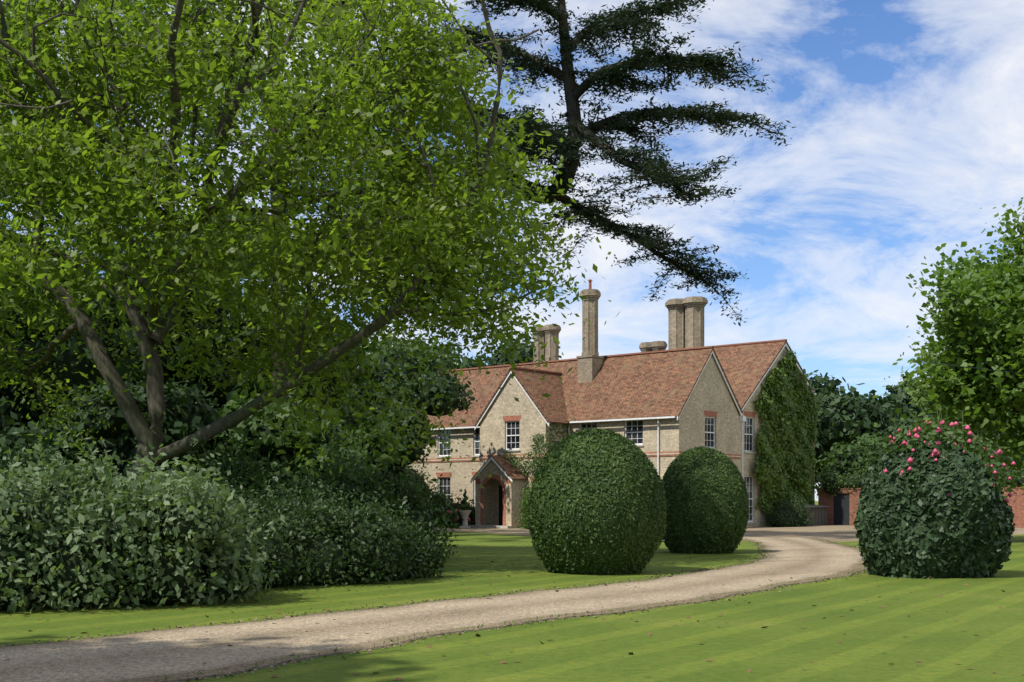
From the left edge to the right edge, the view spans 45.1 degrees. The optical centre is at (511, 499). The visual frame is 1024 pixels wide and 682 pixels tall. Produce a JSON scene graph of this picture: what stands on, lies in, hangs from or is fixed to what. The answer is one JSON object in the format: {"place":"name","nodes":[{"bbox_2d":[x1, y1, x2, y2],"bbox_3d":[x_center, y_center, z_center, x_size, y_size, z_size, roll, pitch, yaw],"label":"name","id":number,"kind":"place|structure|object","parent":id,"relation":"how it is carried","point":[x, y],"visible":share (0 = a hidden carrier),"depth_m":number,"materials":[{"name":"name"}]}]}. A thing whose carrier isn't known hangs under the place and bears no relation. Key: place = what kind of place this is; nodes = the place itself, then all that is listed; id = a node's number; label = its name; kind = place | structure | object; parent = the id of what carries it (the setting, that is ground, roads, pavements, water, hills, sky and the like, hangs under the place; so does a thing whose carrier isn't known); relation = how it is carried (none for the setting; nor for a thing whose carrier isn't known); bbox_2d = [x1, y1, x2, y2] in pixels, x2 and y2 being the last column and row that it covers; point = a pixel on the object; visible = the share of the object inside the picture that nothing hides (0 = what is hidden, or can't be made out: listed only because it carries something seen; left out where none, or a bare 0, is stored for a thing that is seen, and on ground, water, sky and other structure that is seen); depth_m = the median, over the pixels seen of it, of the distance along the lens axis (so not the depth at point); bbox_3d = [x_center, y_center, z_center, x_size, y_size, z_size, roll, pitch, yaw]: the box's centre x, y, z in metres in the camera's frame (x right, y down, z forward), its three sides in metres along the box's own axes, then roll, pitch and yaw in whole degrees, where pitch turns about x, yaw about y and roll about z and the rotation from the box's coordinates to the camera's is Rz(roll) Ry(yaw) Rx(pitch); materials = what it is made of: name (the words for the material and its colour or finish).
{"place":"outdoors","nodes":[
{"label":"outdoors","id":0,"kind":"place"},
{"bbox_2d":[0,501,1023,681],"bbox_3d":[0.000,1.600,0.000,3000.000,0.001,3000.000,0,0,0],"label":"lawn","id":1,"kind":"structure","parent":0,"point":[938,641],"depth_m":15.22,"materials":[{"name":"green plant"}]},
{"bbox_2d":[0,444,56,469],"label":"laurel","id":2,"kind":"object","parent":1,"relation":"on","point":[3,450],"visible":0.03,"depth_m":35.07,"materials":[{"name":"green plant"}]},
{"bbox_2d":[0,396,60,462],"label":"laurel","id":3,"kind":"object","parent":1,"relation":"on","point":[10,434],"visible":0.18,"depth_m":39.38,"materials":[{"name":"green plant"}]},
{"bbox_2d":[0,237,124,414],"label":"tree","id":4,"kind":"object","parent":1,"relation":"on","point":[25,330],"visible":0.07,"depth_m":46.43,"materials":[{"name":"green plant"}]},
{"bbox_2d":[5,376,232,483],"bbox_3d":[-13.838,-1.599,43.117,9.609,5.490,8.706,0,0,0],"label":"laurel","id":5,"kind":"object","parent":1,"relation":"on","point":[193,413],"visible":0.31,"depth_m":40.81,"materials":[{"name":"green plant"}]},
{"bbox_2d":[0,422,292,612],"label":"dogwood shrub","id":6,"kind":"object","parent":1,"relation":"on","point":[96,534],"visible":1,"depth_m":18.11,"materials":[{"name":"green plant"}]},
{"bbox_2d":[0,243,322,464],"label":"tree","id":7,"kind":"object","parent":1,"relation":"on","point":[78,378],"visible":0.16,"depth_m":49.53,"materials":[{"name":"green plant"}]},
{"bbox_2d":[0,419,470,561],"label":"shrub","id":8,"kind":"object","parent":1,"relation":"on","point":[349,480],"visible":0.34,"depth_m":30.49,"materials":[{"name":"green plant"}]},
{"bbox_2d":[126,209,391,441],"bbox_3d":[-12.635,-6.163,57.578,14.312,15.756,13.455,0,0,0],"label":"tree","id":9,"kind":"object","parent":1,"relation":"on","point":[362,379],"visible":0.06,"depth_m":56.17,"materials":[{"name":"green plant"}]},
{"bbox_2d":[192,382,406,493],"bbox_3d":[-7.677,-1.423,45.015,7.478,5.647,9.051,0,0,0],"label":"laurel","id":10,"kind":"object","parent":1,"relation":"on","point":[265,444],"visible":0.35,"depth_m":42.13,"materials":[{"name":"green plant"}]},
{"bbox_2d":[0,0,628,491],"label":"walnut tree","id":11,"kind":"object","parent":1,"relation":"on","point":[426,244],"visible":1,"depth_m":27.15,"materials":[{"name":"green plant"}]},
{"bbox_2d":[192,460,454,591],"bbox_3d":[-4.107,0.448,23.688,6.928,2.404,4.074,0,0,-42],"label":"dark shrub","id":12,"kind":"object","parent":1,"relation":"on","point":[314,543],"visible":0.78,"depth_m":23.07,"materials":[{"name":"green plant"}]},
{"bbox_2d":[334,388,374,477],"bbox_3d":[-11.531,-2.284,62.734,9.849,7.768,8.531,0,0,0],"label":"shrub","id":13,"kind":"object","parent":1,"relation":"on","point":[350,423],"depth_m":62.18,"materials":[{"name":"green plant"}]},
{"bbox_2d":[331,317,410,404],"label":"tree","id":14,"kind":"object","parent":1,"relation":"on","point":[380,376],"depth_m":68.67,"materials":[{"name":"green plant"}]},
{"bbox_2d":[8,0,794,401],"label":"cedar tree","id":15,"kind":"object","parent":1,"relation":"on","point":[634,18],"visible":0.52,"depth_m":49.78,"materials":[{"name":"green plant"}]},
{"bbox_2d":[356,365,477,512],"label":"tree","id":16,"kind":"object","parent":1,"relation":"on","point":[453,392],"depth_m":66.96,"materials":[{"name":"green plant"}]},
{"bbox_2d":[365,327,475,468],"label":"tree","id":17,"kind":"object","parent":1,"relation":"on","point":[448,362],"visible":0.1,"depth_m":101.61,"materials":[{"name":"green plant"}]},
{"bbox_2d":[396,462,474,525],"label":"shrub","id":18,"kind":"object","parent":1,"relation":"on","point":[459,504],"visible":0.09,"depth_m":73.83,"materials":[{"name":"green plant"}]},
{"bbox_2d":[437,507,470,527],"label":"shrub","id":19,"kind":"object","parent":1,"relation":"on","point":[453,518],"visible":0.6,"depth_m":70.03,"materials":[{"name":"green plant"}]},
{"bbox_2d":[0,525,1023,681],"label":"drive gravel","id":20,"kind":"structure","parent":1,"relation":"on","point":[801,554],"depth_m":15.91,"materials":[{"name":"beige gravel"}]},
{"bbox_2d":[459,510,471,527],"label":"stone urn","id":21,"kind":"object","parent":20,"relation":"on","point":[465,514],"visible":0.97,"depth_m":69.30,"materials":[{"name":"grey stone"}]},
{"bbox_2d":[460,489,469,509],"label":"spiral topiary","id":22,"kind":"object","parent":21,"relation":"on","point":[465,503],"visible":1,"depth_m":69.37,"materials":[{"name":"green plant"}]},
{"bbox_2d":[462,334,561,368],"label":"tree","id":23,"kind":"object","parent":1,"relation":"on","point":[524,354],"visible":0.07,"depth_m":104.99,"materials":[{"name":"green plant"}]},
{"bbox_2d":[3,557,1023,681],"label":"fallen leaves","id":24,"kind":"object","parent":1,"relation":"on","point":[477,634],"visible":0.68,"depth_m":16.51,"materials":[{"name":"brown plant"}]},
{"bbox_2d":[515,481,532,528],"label":"climbing plant","id":25,"kind":"object","parent":1,"relation":"on","point":[525,515],"visible":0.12,"depth_m":66.22,"materials":[{"name":"green plant"}]},
{"bbox_2d":[528,427,667,574],"bbox_3d":[1.893,0.032,27.230,3.124,3.270,3.312,0,0,0],"label":"yew topiary","id":26,"kind":"object","parent":1,"relation":"on","point":[598,501],"visible":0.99,"depth_m":26.14,"materials":[{"name":"green plant"}]},
{"bbox_2d":[661,446,749,553],"bbox_3d":[5.771,0.015,37.335,2.896,3.326,2.855,0,0,0],"label":"yew topiary","id":27,"kind":"object","parent":1,"relation":"on","point":[707,502],"visible":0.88,"depth_m":36.39,"materials":[{"name":"green plant"}]},
{"bbox_2d":[765,492,814,526],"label":"shrub","id":28,"kind":"object","parent":1,"relation":"on","point":[793,513],"visible":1,"depth_m":72.69,"materials":[{"name":"green plant"}]},
{"bbox_2d":[805,507,826,525],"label":"garden shed wall","id":29,"kind":"structure","parent":1,"relation":"on","point":[819,517],"depth_m":76.13,"materials":[{"name":"wood"}]},
{"bbox_2d":[805,505,829,506],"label":"garden shed roof","id":30,"kind":"object","parent":29,"relation":"on","point":[816,506],"visible":0.57,"depth_m":76.31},
{"bbox_2d":[815,430,886,495],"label":"hedge tree","id":31,"kind":"object","parent":1,"relation":"on","point":[851,456],"visible":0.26,"depth_m":81.41,"materials":[{"name":"green plant"}]},
{"bbox_2d":[803,368,929,482],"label":"oak tree","id":32,"kind":"object","parent":1,"relation":"on","point":[843,416],"visible":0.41,"depth_m":88.43,"materials":[{"name":"green plant"}]},
{"bbox_2d":[818,487,1023,527],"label":"brick wall","id":33,"kind":"structure","parent":1,"relation":"on","point":[1017,505],"depth_m":76.76,"materials":[{"name":"brick"}]},
{"bbox_2d":[834,493,848,524],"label":"door","id":34,"kind":"structure","parent":33,"relation":"attached to","point":[841,509],"depth_m":77.46,"materials":[{"name":"black wood"}]},
{"bbox_2d":[871,374,1000,434],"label":"oak tree","id":35,"kind":"object","parent":1,"relation":"on","point":[896,392],"visible":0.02,"depth_m":96.08,"materials":[{"name":"green plant"}]},
{"bbox_2d":[853,409,1021,578],"bbox_3d":[8.861,-0.149,26.239,3.368,3.696,3.216,0,0,0],"label":"flowering shrub","id":36,"kind":"object","parent":1,"relation":"on","point":[937,506],"visible":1,"depth_m":25.20,"materials":[{"name":"green plant"}]},
{"bbox_2d":[870,410,1012,458],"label":"hedge tree","id":37,"kind":"object","parent":1,"relation":"on","point":[906,423],"visible":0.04,"depth_m":79.20,"materials":[{"name":"green plant"}]},
{"bbox_2d":[873,197,1023,502],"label":"plane tree","id":38,"kind":"object","parent":1,"relation":"on","point":[979,322],"visible":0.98,"depth_m":44.55,"materials":[{"name":"green plant"}]},
{"bbox_2d":[992,409,1022,447],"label":"shrub","id":39,"kind":"object","parent":1,"relation":"on","point":[1004,432],"visible":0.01,"depth_m":94.18,"materials":[{"name":"green plant"}]},
{"bbox_2d":[0,0,1023,500],"label":"sky","id":40,"kind":"structure","parent":0,"point":[907,116],"materials":[{"name":"blue"}]},
{"bbox_2d":[407,343,815,527],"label":"house","id":41,"kind":"structure","parent":0,"point":[685,431],"depth_m":70.21,"materials":[{"name":"beige stone"}]},
{"bbox_2d":[499,486,502,525],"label":"house door","id":42,"kind":"structure","parent":41,"relation":"attached to","point":[500,506],"depth_m":71.00,"materials":[{"name":"black wood"}]},
{"bbox_2d":[471,368,567,479],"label":"house roof","id":43,"kind":"object","parent":41,"relation":"attached to","point":[552,408],"visible":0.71,"depth_m":70.44,"materials":[{"name":"brown tile"}]},
{"bbox_2d":[503,433,548,486],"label":"climbing plant","id":44,"kind":"object","parent":41,"relation":"attached to","point":[515,463],"visible":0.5,"depth_m":69.21,"materials":[{"name":"green plant"}]},
{"bbox_2d":[546,422,571,447],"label":"climbing plant","id":45,"kind":"object","parent":41,"relation":"attached to","point":[551,434],"visible":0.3,"depth_m":69.40,"materials":[{"name":"green plant"}]},
{"bbox_2d":[415,453,740,525],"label":"string course","id":46,"kind":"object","parent":41,"relation":"attached to","point":[493,522],"visible":0.21,"depth_m":71.27,"materials":[{"name":"beige stone"}]},
{"bbox_2d":[414,410,755,525],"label":"trim","id":47,"kind":"structure","parent":41,"relation":"attached to","point":[518,418],"depth_m":70.30,"materials":[{"name":"red brick"}]},
{"bbox_2d":[420,340,815,428],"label":"house roof","id":48,"kind":"object","parent":41,"relation":"attached to","point":[658,384],"visible":0.59,"depth_m":70.89,"materials":[{"name":"brown tile"}]},
{"bbox_2d":[752,349,819,515],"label":"ivy creeper","id":49,"kind":"object","parent":41,"relation":"attached to","point":[778,449],"visible":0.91,"depth_m":74.85,"materials":[{"name":"green plant"}]},
{"bbox_2d":[448,339,786,373],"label":"roof ridge tiles","id":50,"kind":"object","parent":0,"point":[509,365],"depth_m":74.21,"materials":[{"name":"brown tile"}]},
{"bbox_2d":[532,289,707,382],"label":"house chimney","id":51,"kind":"object","parent":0,"point":[686,322],"visible":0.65,"depth_m":77.88,"materials":[{"name":"beige stone"}]},
{"bbox_2d":[588,279,591,288],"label":"chimney pot","id":52,"kind":"object","parent":51,"relation":"on","point":[590,283],"visible":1,"depth_m":72.42,"materials":[{"name":"orange ceramic"}]},
{"bbox_2d":[814,435,1023,498],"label":"garden wall","id":53,"kind":"structure","parent":0,"point":[1019,483],"depth_m":77.01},
{"bbox_2d":[916,361,1023,373],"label":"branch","id":54,"kind":"object","parent":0,"point":[968,367],"visible":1,"depth_m":40.93,"materials":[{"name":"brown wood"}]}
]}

